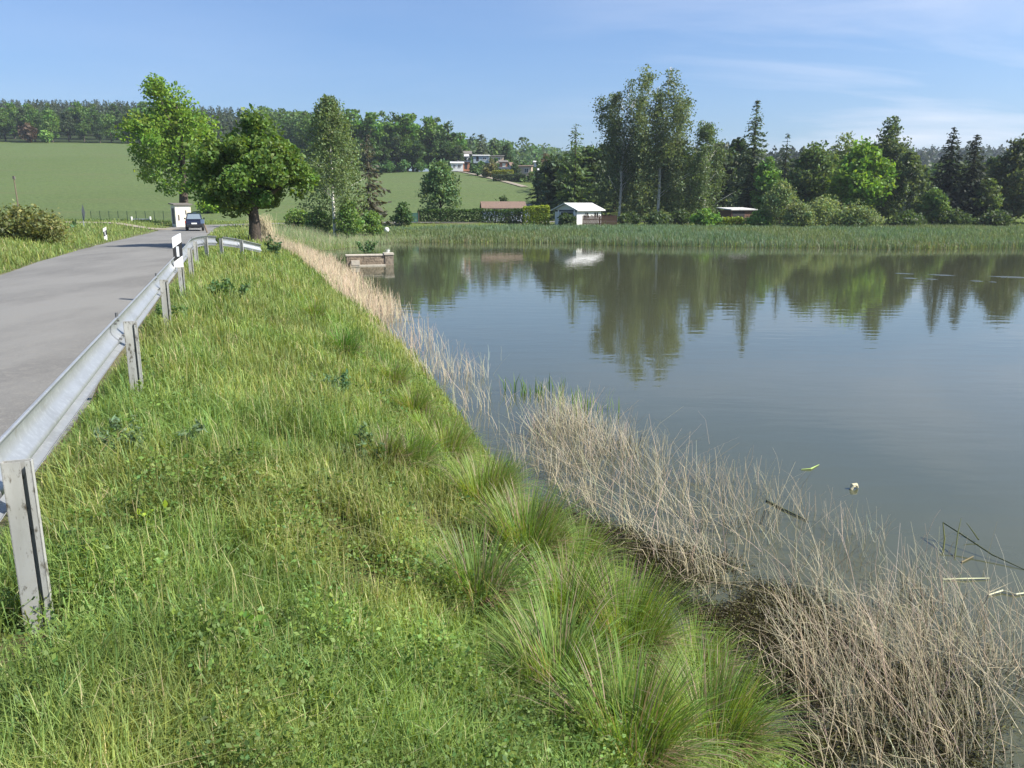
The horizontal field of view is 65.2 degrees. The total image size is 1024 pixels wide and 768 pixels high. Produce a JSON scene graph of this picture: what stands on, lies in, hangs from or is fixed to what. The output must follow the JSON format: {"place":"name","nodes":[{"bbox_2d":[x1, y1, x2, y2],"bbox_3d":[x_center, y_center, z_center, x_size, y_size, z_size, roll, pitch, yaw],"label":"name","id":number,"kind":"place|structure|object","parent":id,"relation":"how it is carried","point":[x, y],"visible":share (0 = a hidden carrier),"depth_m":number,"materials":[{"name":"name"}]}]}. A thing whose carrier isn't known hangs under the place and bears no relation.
{"place":"outdoors","nodes":[
{"label":"outdoors","id":0,"kind":"place"},
{"bbox_2d":[0,143,530,220],"bbox_3d":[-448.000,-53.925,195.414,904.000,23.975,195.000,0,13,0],"label":"field","id":1,"kind":"structure","parent":0,"point":[69,180],"depth_m":154.22,"materials":[{"name":"green plant"}]},
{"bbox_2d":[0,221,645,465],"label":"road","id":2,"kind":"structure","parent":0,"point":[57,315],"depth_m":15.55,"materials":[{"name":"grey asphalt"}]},
{"bbox_2d":[0,132,1023,767],"bbox_3d":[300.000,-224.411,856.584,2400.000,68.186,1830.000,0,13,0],"label":"ground","id":3,"kind":"structure","parent":0,"point":[62,138],"depth_m":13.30,"materials":[{"name":"green plant"}]},
{"bbox_2d":[16,122,36,142],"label":"bush","id":4,"kind":"object","parent":3,"relation":"on","point":[27,132],"visible":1,"depth_m":284.75,"materials":[{"name":"brown plant"}]},
{"bbox_2d":[19,105,44,141],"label":"forest tree","id":5,"kind":"object","parent":3,"relation":"on","point":[35,116],"visible":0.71,"depth_m":290.01,"materials":[{"name":"green plant"}]},
{"bbox_2d":[0,199,75,243],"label":"bramble bush","id":6,"kind":"object","parent":3,"relation":"on","point":[20,222],"visible":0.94,"depth_m":34.83,"materials":[{"name":"green plant"}]},
{"bbox_2d":[39,110,61,141],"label":"forest tree","id":7,"kind":"object","parent":3,"relation":"on","point":[51,120],"visible":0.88,"depth_m":290.35,"materials":[{"name":"green plant"}]},
{"bbox_2d":[60,109,76,141],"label":"forest tree","id":8,"kind":"object","parent":3,"relation":"on","point":[67,126],"visible":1,"depth_m":294.08,"materials":[{"name":"green plant"}]},
{"bbox_2d":[0,236,261,633],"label":"guardrail","id":9,"kind":"object","parent":3,"relation":"on","point":[31,436],"visible":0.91,"depth_m":4.68,"materials":[{"name":"metal"}]},
{"bbox_2d":[172,233,183,266],"bbox_3d":[-6.696,-2.678,16.000,0.178,0.670,0.116,-7,15,-29],"label":"delineator","id":10,"kind":"object","parent":9,"relation":"attached to","point":[177,250],"visible":1,"depth_m":15.96,"materials":[{"name":"white plastic"}]},
{"bbox_2d":[94,414,208,458],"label":"thistle plant","id":11,"kind":"object","parent":3,"relation":"on","point":[116,420],"visible":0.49,"depth_m":6.12,"materials":[{"name":"green plant"}]},
{"bbox_2d":[0,98,313,148],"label":"ridge forest","id":12,"kind":"object","parent":3,"relation":"on","point":[227,121],"visible":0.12,"depth_m":353.92,"materials":[{"name":"green plant"}]},
{"bbox_2d":[115,72,222,202],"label":"maple tree","id":13,"kind":"object","parent":3,"relation":"on","point":[168,131],"visible":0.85,"depth_m":82.39,"materials":[{"name":"green plant"}]},
{"bbox_2d":[168,203,191,226],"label":"utility hut","id":14,"kind":"object","parent":3,"relation":"on","point":[179,211],"visible":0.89,"depth_m":81.55,"materials":[{"name":"beige paint"}]},
{"bbox_2d":[206,278,250,300],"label":"nettle plant","id":15,"kind":"object","parent":3,"relation":"on","point":[243,288],"visible":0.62,"depth_m":15.82,"materials":[{"name":"green plant"}]},
{"bbox_2d":[208,602,268,651],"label":"dock plant","id":16,"kind":"object","parent":3,"relation":"on","point":[248,615],"visible":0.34,"depth_m":3.64,"materials":[{"name":"green plant"}]},
{"bbox_2d":[181,103,319,240],"bbox_3d":[-11.941,-9.472,36.724,6.168,6.466,5.652,11,17,41],"label":"lime tree","id":17,"kind":"object","parent":3,"relation":"on","point":[262,169],"visible":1,"depth_m":35.68,"materials":[{"name":"green plant"}]},
{"bbox_2d":[106,250,480,590],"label":"clover patches","id":18,"kind":"object","parent":3,"relation":"on","point":[251,547],"visible":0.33,"depth_m":8.16,"materials":[{"name":"green plant"}]},
{"bbox_2d":[283,206,306,226],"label":"leafy shrub","id":19,"kind":"object","parent":3,"relation":"on","point":[298,221],"visible":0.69,"depth_m":87.51,"materials":[{"name":"green plant"}]},
{"bbox_2d":[290,111,313,158],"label":"forest tree","id":20,"kind":"object","parent":3,"relation":"on","point":[300,140],"visible":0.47,"depth_m":248.22,"materials":[{"name":"green plant"}]},
{"bbox_2d":[302,205,336,232],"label":"leafy shrub","id":21,"kind":"object","parent":3,"relation":"on","point":[323,227],"visible":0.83,"depth_m":81.56,"materials":[{"name":"green plant"}]},
{"bbox_2d":[294,94,373,235],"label":"birch tree","id":22,"kind":"object","parent":3,"relation":"on","point":[327,112],"visible":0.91,"depth_m":77.84,"materials":[{"name":"green plant"}]},
{"bbox_2d":[319,323,371,360],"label":"sedge tussock","id":23,"kind":"object","parent":3,"relation":"on","point":[355,341],"visible":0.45,"depth_m":13.45,"materials":[{"name":"plant"}]},
{"bbox_2d":[262,222,433,274],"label":"dry reedbed","id":24,"kind":"object","parent":3,"relation":"on","point":[290,230],"visible":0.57,"depth_m":70.73,"materials":[{"name":"plant"}]},
{"bbox_2d":[333,200,364,236],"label":"leafy shrub","id":25,"kind":"object","parent":3,"relation":"on","point":[346,221],"visible":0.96,"depth_m":78.89,"materials":[{"name":"green plant"}]},
{"bbox_2d":[333,108,365,161],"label":"forest tree","id":26,"kind":"object","parent":3,"relation":"on","point":[353,113],"visible":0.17,"depth_m":238.34,"materials":[{"name":"green plant"}]},
{"bbox_2d":[255,106,446,168],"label":"distant trees","id":27,"kind":"object","parent":3,"relation":"on","point":[296,116],"visible":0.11,"depth_m":293.25,"materials":[{"name":"green plant"}]},
{"bbox_2d":[336,421,386,466],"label":"thistle plant","id":28,"kind":"object","parent":3,"relation":"on","point":[361,444],"visible":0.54,"depth_m":7.39,"materials":[{"name":"green plant"}]},
{"bbox_2d":[345,252,393,265],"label":"stone wall","id":29,"kind":"structure","parent":3,"relation":"on","point":[385,259],"depth_m":49.41,"materials":[{"name":"stone"}]},
{"bbox_2d":[352,112,388,165],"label":"forest tree","id":30,"kind":"object","parent":3,"relation":"on","point":[366,125],"visible":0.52,"depth_m":240.39,"materials":[{"name":"green plant"}]},
{"bbox_2d":[358,210,383,235],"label":"leafy shrub","id":31,"kind":"object","parent":3,"relation":"on","point":[372,219],"visible":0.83,"depth_m":83.86,"materials":[{"name":"green plant"}]},
{"bbox_2d":[353,134,393,231],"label":"spruce tree","id":32,"kind":"object","parent":3,"relation":"on","point":[373,205],"visible":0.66,"depth_m":89.11,"materials":[{"name":"plant"}]},
{"bbox_2d":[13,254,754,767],"bbox_3d":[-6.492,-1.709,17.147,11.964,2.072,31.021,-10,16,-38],"label":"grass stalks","id":33,"kind":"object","parent":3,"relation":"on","point":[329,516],"depth_m":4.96,"materials":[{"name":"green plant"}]},
{"bbox_2d":[341,420,429,478],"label":"sedge tussock","id":34,"kind":"object","parent":3,"relation":"on","point":[389,447],"visible":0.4,"depth_m":7.39,"materials":[{"name":"plant"}]},
{"bbox_2d":[376,111,413,171],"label":"forest tree","id":35,"kind":"object","parent":3,"relation":"on","point":[389,140],"visible":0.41,"depth_m":235.02,"materials":[{"name":"green plant"}]},
{"bbox_2d":[370,356,423,388],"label":"sedge tussock","id":36,"kind":"object","parent":3,"relation":"on","point":[398,375],"visible":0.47,"depth_m":13.02,"materials":[{"name":"plant"}]},
{"bbox_2d":[387,201,416,224],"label":"round bush","id":37,"kind":"object","parent":3,"relation":"on","point":[402,214],"visible":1,"depth_m":100.25,"materials":[{"name":"green plant"}]},
{"bbox_2d":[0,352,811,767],"bbox_3d":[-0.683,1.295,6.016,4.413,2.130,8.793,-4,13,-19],"label":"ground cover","id":38,"kind":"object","parent":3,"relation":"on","point":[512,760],"visible":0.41,"depth_m":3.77,"materials":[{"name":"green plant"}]},
{"bbox_2d":[388,113,427,169],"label":"forest tree","id":39,"kind":"object","parent":3,"relation":"on","point":[405,122],"visible":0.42,"depth_m":235.02,"materials":[{"name":"green plant"}]},
{"bbox_2d":[367,416,461,481],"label":"sedge tussock","id":40,"kind":"object","parent":3,"relation":"on","point":[424,453],"visible":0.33,"depth_m":7.79,"materials":[{"name":"plant"}]},
{"bbox_2d":[389,378,455,418],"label":"sedge tussock","id":41,"kind":"object","parent":3,"relation":"on","point":[414,403],"visible":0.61,"depth_m":11.60,"materials":[{"name":"plant"}]},
{"bbox_2d":[413,115,446,167],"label":"forest tree","id":42,"kind":"object","parent":3,"relation":"on","point":[430,128],"visible":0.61,"depth_m":238.16,"materials":[{"name":"green plant"}]},
{"bbox_2d":[402,403,465,433],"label":"sedge tussock","id":43,"kind":"object","parent":3,"relation":"on","point":[435,421],"visible":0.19,"depth_m":10.80,"materials":[{"name":"plant"}]},
{"bbox_2d":[415,158,462,220],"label":"alder tree","id":44,"kind":"object","parent":3,"relation":"on","point":[439,181],"visible":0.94,"depth_m":105.85,"materials":[{"name":"green plant"}]},
{"bbox_2d":[437,121,462,160],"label":"forest tree","id":45,"kind":"object","parent":3,"relation":"on","point":[448,138],"visible":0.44,"depth_m":235.72,"materials":[{"name":"green plant"}]},
{"bbox_2d":[403,413,500,468],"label":"sedge tussock","id":46,"kind":"object","parent":3,"relation":"on","point":[456,439],"visible":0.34,"depth_m":9.48,"materials":[{"name":"plant"}]},
{"bbox_2d":[417,208,523,222],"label":"hedge","id":47,"kind":"object","parent":3,"relation":"on","point":[462,218],"visible":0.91,"depth_m":104.93,"materials":[{"name":"green plant"}]},
{"bbox_2d":[378,510,574,642],"bbox_3d":[-0.221,1.149,5.067,1.332,0.650,1.362,0,13,0],"label":"sedge tussock","id":48,"kind":"object","parent":3,"relation":"on","point":[473,562],"visible":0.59,"depth_m":5.13,"materials":[{"name":"plant"}]},
{"bbox_2d":[425,441,552,525],"bbox_3d":[-0.293,0.886,7.404,1.477,0.686,1.434,0,13,0],"label":"sedge tussock","id":49,"kind":"object","parent":3,"relation":"on","point":[471,482],"visible":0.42,"depth_m":7.48,"materials":[{"name":"plant"}]},
{"bbox_2d":[480,201,525,220],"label":"garden cabin","id":50,"kind":"object","parent":3,"relation":"on","point":[498,205],"visible":0.3,"depth_m":109.03,"materials":[{"name":"brown tile"}]},
{"bbox_2d":[461,447,550,504],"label":"sedge tussock","id":51,"kind":"object","parent":3,"relation":"on","point":[513,467],"visible":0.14,"depth_m":9.42,"materials":[{"name":"plant"}]},
{"bbox_2d":[0,217,1023,286],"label":"verge grass","id":52,"kind":"structure","parent":3,"relation":"on","point":[238,234],"depth_m":61.78,"materials":[{"name":"green plant"}]},
{"bbox_2d":[460,133,584,174],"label":"distant wood","id":53,"kind":"object","parent":3,"relation":"on","point":[531,153],"visible":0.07,"depth_m":363.09,"materials":[{"name":"green plant"}]},
{"bbox_2d":[446,472,610,582],"bbox_3d":[0.103,1.127,6.563,1.568,0.718,1.560,0,13,0],"label":"sedge tussock","id":54,"kind":"object","parent":3,"relation":"on","point":[538,520],"visible":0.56,"depth_m":6.60,"materials":[{"name":"plant"}]},
{"bbox_2d":[522,204,550,224],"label":"hedge","id":55,"kind":"object","parent":3,"relation":"on","point":[534,219],"visible":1,"depth_m":102.57,"materials":[{"name":"green plant"}]},
{"bbox_2d":[523,170,556,220],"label":"spruce tree","id":56,"kind":"object","parent":3,"relation":"on","point":[538,200],"visible":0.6,"depth_m":116.72,"materials":[{"name":"green plant"}]},
{"bbox_2d":[532,154,577,208],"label":"dark tree","id":57,"kind":"object","parent":3,"relation":"on","point":[548,172],"visible":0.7,"depth_m":128.08,"materials":[{"name":"green plant"}]},
{"bbox_2d":[447,567,691,736],"bbox_3d":[0.252,1.392,4.282,1.523,0.713,1.501,0,13,0],"label":"sedge tussock","id":58,"kind":"object","parent":3,"relation":"on","point":[550,636],"visible":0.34,"depth_m":4.40,"materials":[{"name":"plant"}]},
{"bbox_2d":[550,124,597,214],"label":"larch tree","id":59,"kind":"object","parent":3,"relation":"on","point":[573,189],"visible":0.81,"depth_m":121.53,"materials":[{"name":"green plant"}]},
{"bbox_2d":[551,203,605,224],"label":"garden cabin","id":60,"kind":"object","parent":3,"relation":"on","point":[578,210],"visible":0.61,"depth_m":100.66,"materials":[{"name":"white paint"}]},
{"bbox_2d":[500,526,663,649],"bbox_3d":[0.377,1.382,5.691,1.443,0.685,1.446,0,13,0],"label":"sedge tussock","id":61,"kind":"object","parent":3,"relation":"on","point":[564,579],"visible":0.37,"depth_m":5.72,"materials":[{"name":"plant"}]},
{"bbox_2d":[569,145,617,205],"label":"dark tree","id":62,"kind":"object","parent":3,"relation":"on","point":[591,164],"visible":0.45,"depth_m":127.08,"materials":[{"name":"green plant"}]},
{"bbox_2d":[582,215,616,225],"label":"board fence","id":63,"kind":"object","parent":3,"relation":"on","point":[595,219],"visible":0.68,"depth_m":98.94,"materials":[{"name":"brown wood"}]},
{"bbox_2d":[555,508,648,583],"bbox_3d":[0.587,1.426,7.290,1.322,0.582,1.216,-11,17,-41],"label":"sedge tussock","id":64,"kind":"object","parent":3,"relation":"on","point":[596,546],"visible":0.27,"depth_m":7.35,"materials":[{"name":"plant"}]},
{"bbox_2d":[581,78,669,220],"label":"birch tree","id":65,"kind":"object","parent":3,"relation":"on","point":[621,146],"visible":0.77,"depth_m":112.06,"materials":[{"name":"green plant"}]},
{"bbox_2d":[530,542,741,687],"bbox_3d":[0.801,1.580,5.543,1.576,0.776,1.632,6,14,24],"label":"sedge tussock","id":66,"kind":"object","parent":3,"relation":"on","point":[649,610],"visible":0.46,"depth_m":5.57,"materials":[{"name":"plant"}]},
{"bbox_2d":[506,616,781,767],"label":"sedge tussock","id":67,"kind":"object","parent":3,"relation":"on","point":[645,703],"visible":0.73,"depth_m":3.85,"materials":[{"name":"plant"}]},
{"bbox_2d":[276,235,1023,767],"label":"dead reeds","id":68,"kind":"object","parent":3,"relation":"on","point":[342,277],"visible":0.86,"depth_m":7.52,"materials":[{"name":"plant"}]},
{"bbox_2d":[642,211,674,225],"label":"bush","id":69,"kind":"object","parent":3,"relation":"on","point":[656,217],"visible":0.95,"depth_m":101.03,"materials":[{"name":"green plant"}]},
{"bbox_2d":[618,64,699,218],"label":"birch tree","id":70,"kind":"object","parent":3,"relation":"on","point":[661,157],"visible":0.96,"depth_m":109.17,"materials":[{"name":"green plant"}]},
{"bbox_2d":[656,141,695,212],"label":"dark tree","id":71,"kind":"object","parent":3,"relation":"on","point":[682,170],"visible":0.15,"depth_m":124.47,"materials":[{"name":"green plant"}]},
{"bbox_2d":[665,120,741,213],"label":"weeping birch tree","id":72,"kind":"object","parent":3,"relation":"on","point":[701,171],"visible":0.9,"depth_m":108.85,"materials":[{"name":"green plant"}]},
{"bbox_2d":[689,207,722,225],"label":"bush","id":73,"kind":"object","parent":3,"relation":"on","point":[705,216],"visible":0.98,"depth_m":98.10,"materials":[{"name":"green plant"}]},
{"bbox_2d":[657,603,772,699],"bbox_3d":[1.378,2.030,6.087,1.340,0.620,1.287,0,13,0],"label":"sedge tussock","id":74,"kind":"object","parent":3,"relation":"on","point":[709,645],"visible":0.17,"depth_m":6.21,"materials":[{"name":"plant"}]},
{"bbox_2d":[709,141,744,212],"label":"dark tree","id":75,"kind":"object","parent":3,"relation":"on","point":[731,155],"visible":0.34,"depth_m":122.72,"materials":[{"name":"green plant"}]},
{"bbox_2d":[632,624,831,767],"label":"sedge tussock","id":76,"kind":"object","parent":3,"relation":"on","point":[740,720],"visible":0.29,"depth_m":4.83,"materials":[{"name":"plant"}]},
{"bbox_2d":[716,207,757,223],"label":"open shed","id":77,"kind":"structure","parent":3,"relation":"on","point":[743,212],"depth_m":104.62,"materials":[{"name":"metal"}]},
{"bbox_2d":[722,137,756,195],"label":"dark tree","id":78,"kind":"object","parent":3,"relation":"on","point":[737,144],"visible":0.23,"depth_m":124.21,"materials":[{"name":"green plant"}]},
{"bbox_2d":[726,100,778,212],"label":"fir tree","id":79,"kind":"object","parent":3,"relation":"on","point":[744,197],"visible":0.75,"depth_m":111.53,"materials":[{"name":"green plant"}]},
{"bbox_2d":[743,208,775,225],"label":"bush","id":80,"kind":"object","parent":3,"relation":"on","point":[755,218],"visible":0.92,"depth_m":98.17,"materials":[{"name":"green plant"}]},
{"bbox_2d":[538,152,985,209],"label":"undergrowth","id":81,"kind":"object","parent":3,"relation":"on","point":[933,169],"visible":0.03,"depth_m":143.70,"materials":[{"name":"green plant"}]},
{"bbox_2d":[750,156,784,210],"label":"broadleaf tree","id":82,"kind":"object","parent":3,"relation":"on","point":[766,175],"visible":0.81,"depth_m":107.57,"materials":[{"name":"green plant"}]},
{"bbox_2d":[757,177,803,224],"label":"willow shrub","id":83,"kind":"object","parent":3,"relation":"on","point":[784,198],"visible":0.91,"depth_m":96.92,"materials":[{"name":"green plant"}]},
{"bbox_2d":[781,201,817,226],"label":"willow shrub","id":84,"kind":"object","parent":3,"relation":"on","point":[798,214],"visible":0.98,"depth_m":94.05,"materials":[{"name":"green plant"}]},
{"bbox_2d":[783,140,842,207],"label":"broadleaf tree","id":85,"kind":"object","parent":3,"relation":"on","point":[810,184],"visible":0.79,"depth_m":108.66,"materials":[{"name":"green plant"}]},
{"bbox_2d":[806,194,850,225],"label":"willow shrub","id":86,"kind":"object","parent":3,"relation":"on","point":[819,207],"visible":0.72,"depth_m":95.43,"materials":[{"name":"green plant"}]},
{"bbox_2d":[829,131,855,218],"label":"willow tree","id":87,"kind":"object","parent":3,"relation":"on","point":[842,152],"visible":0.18,"depth_m":114.89,"materials":[{"name":"green plant"}]},
{"bbox_2d":[694,139,1022,168],"bbox_3d":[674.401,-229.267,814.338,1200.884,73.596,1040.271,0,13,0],"label":"distant hill forest","id":88,"kind":"object","parent":3,"relation":"on","point":[932,155],"visible":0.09,"depth_m":469.05,"materials":[{"name":"green plant"}]},
{"bbox_2d":[838,198,886,227],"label":"willow shrub","id":89,"kind":"object","parent":3,"relation":"on","point":[857,215],"visible":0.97,"depth_m":93.85,"materials":[{"name":"green plant"}]},
{"bbox_2d":[824,136,901,210],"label":"maple tree","id":90,"kind":"object","parent":3,"relation":"on","point":[861,176],"visible":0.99,"depth_m":100.90,"materials":[{"name":"green plant"}]},
{"bbox_2d":[871,115,921,221],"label":"poplar tree","id":91,"kind":"object","parent":3,"relation":"on","point":[891,146],"visible":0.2,"depth_m":110.31,"materials":[{"name":"plant"}]},
{"bbox_2d":[873,151,936,223],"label":"willow tree","id":92,"kind":"object","parent":3,"relation":"on","point":[908,178],"visible":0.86,"depth_m":101.70,"materials":[{"name":"green plant"}]},
{"bbox_2d":[883,209,927,225],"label":"bush","id":93,"kind":"object","parent":3,"relation":"on","point":[906,218],"visible":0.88,"depth_m":97.05,"materials":[{"name":"green plant"}]},
{"bbox_2d":[917,187,951,224],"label":"broadleaf tree","id":94,"kind":"object","parent":3,"relation":"on","point":[935,201],"visible":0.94,"depth_m":98.99,"materials":[{"name":"green plant"}]},
{"bbox_2d":[915,126,976,224],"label":"spruce tree","id":95,"kind":"object","parent":3,"relation":"on","point":[949,178],"visible":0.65,"depth_m":101.92,"materials":[{"name":"green plant"}]},
{"bbox_2d":[932,207,975,225],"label":"bush","id":96,"kind":"object","parent":3,"relation":"on","point":[953,217],"visible":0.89,"depth_m":97.30,"materials":[{"name":"green plant"}]},
{"bbox_2d":[949,134,994,224],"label":"spruce tree","id":97,"kind":"object","parent":3,"relation":"on","point":[971,181],"visible":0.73,"depth_m":101.18,"materials":[{"name":"green plant"}]},
{"bbox_2d":[972,178,1005,214],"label":"broadleaf tree","id":98,"kind":"object","parent":3,"relation":"on","point":[993,202],"visible":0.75,"depth_m":100.53,"materials":[{"name":"green plant"}]},
{"bbox_2d":[971,208,1016,226],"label":"bush","id":99,"kind":"object","parent":3,"relation":"on","point":[998,217],"visible":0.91,"depth_m":96.35,"materials":[{"name":"green plant"}]},
{"bbox_2d":[982,133,1023,219],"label":"broadleaf tree","id":100,"kind":"object","parent":3,"relation":"on","point":[1008,175],"visible":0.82,"depth_m":102.55,"materials":[{"name":"green plant"}]},
{"bbox_2d":[0,0,1023,171],"label":"sky","id":101,"kind":"structure","parent":0,"point":[510,70],"materials":[{"name":"blue"}]},
{"bbox_2d":[319,243,1023,767],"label":"pond water","id":102,"kind":"structure","parent":0,"point":[885,387],"depth_m":16.42,"materials":[{"name":"liquid"}]},
{"bbox_2d":[378,222,1023,249],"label":"reed belt","id":103,"kind":"object","parent":102,"relation":"on","point":[896,239],"visible":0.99,"depth_m":78.52,"materials":[{"name":"green plant"}]},
{"bbox_2d":[534,486,1022,767],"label":"reeds","id":104,"kind":"object","parent":102,"relation":"on","point":[752,609],"visible":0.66,"depth_m":6.77,"materials":[{"name":"beige plant"}]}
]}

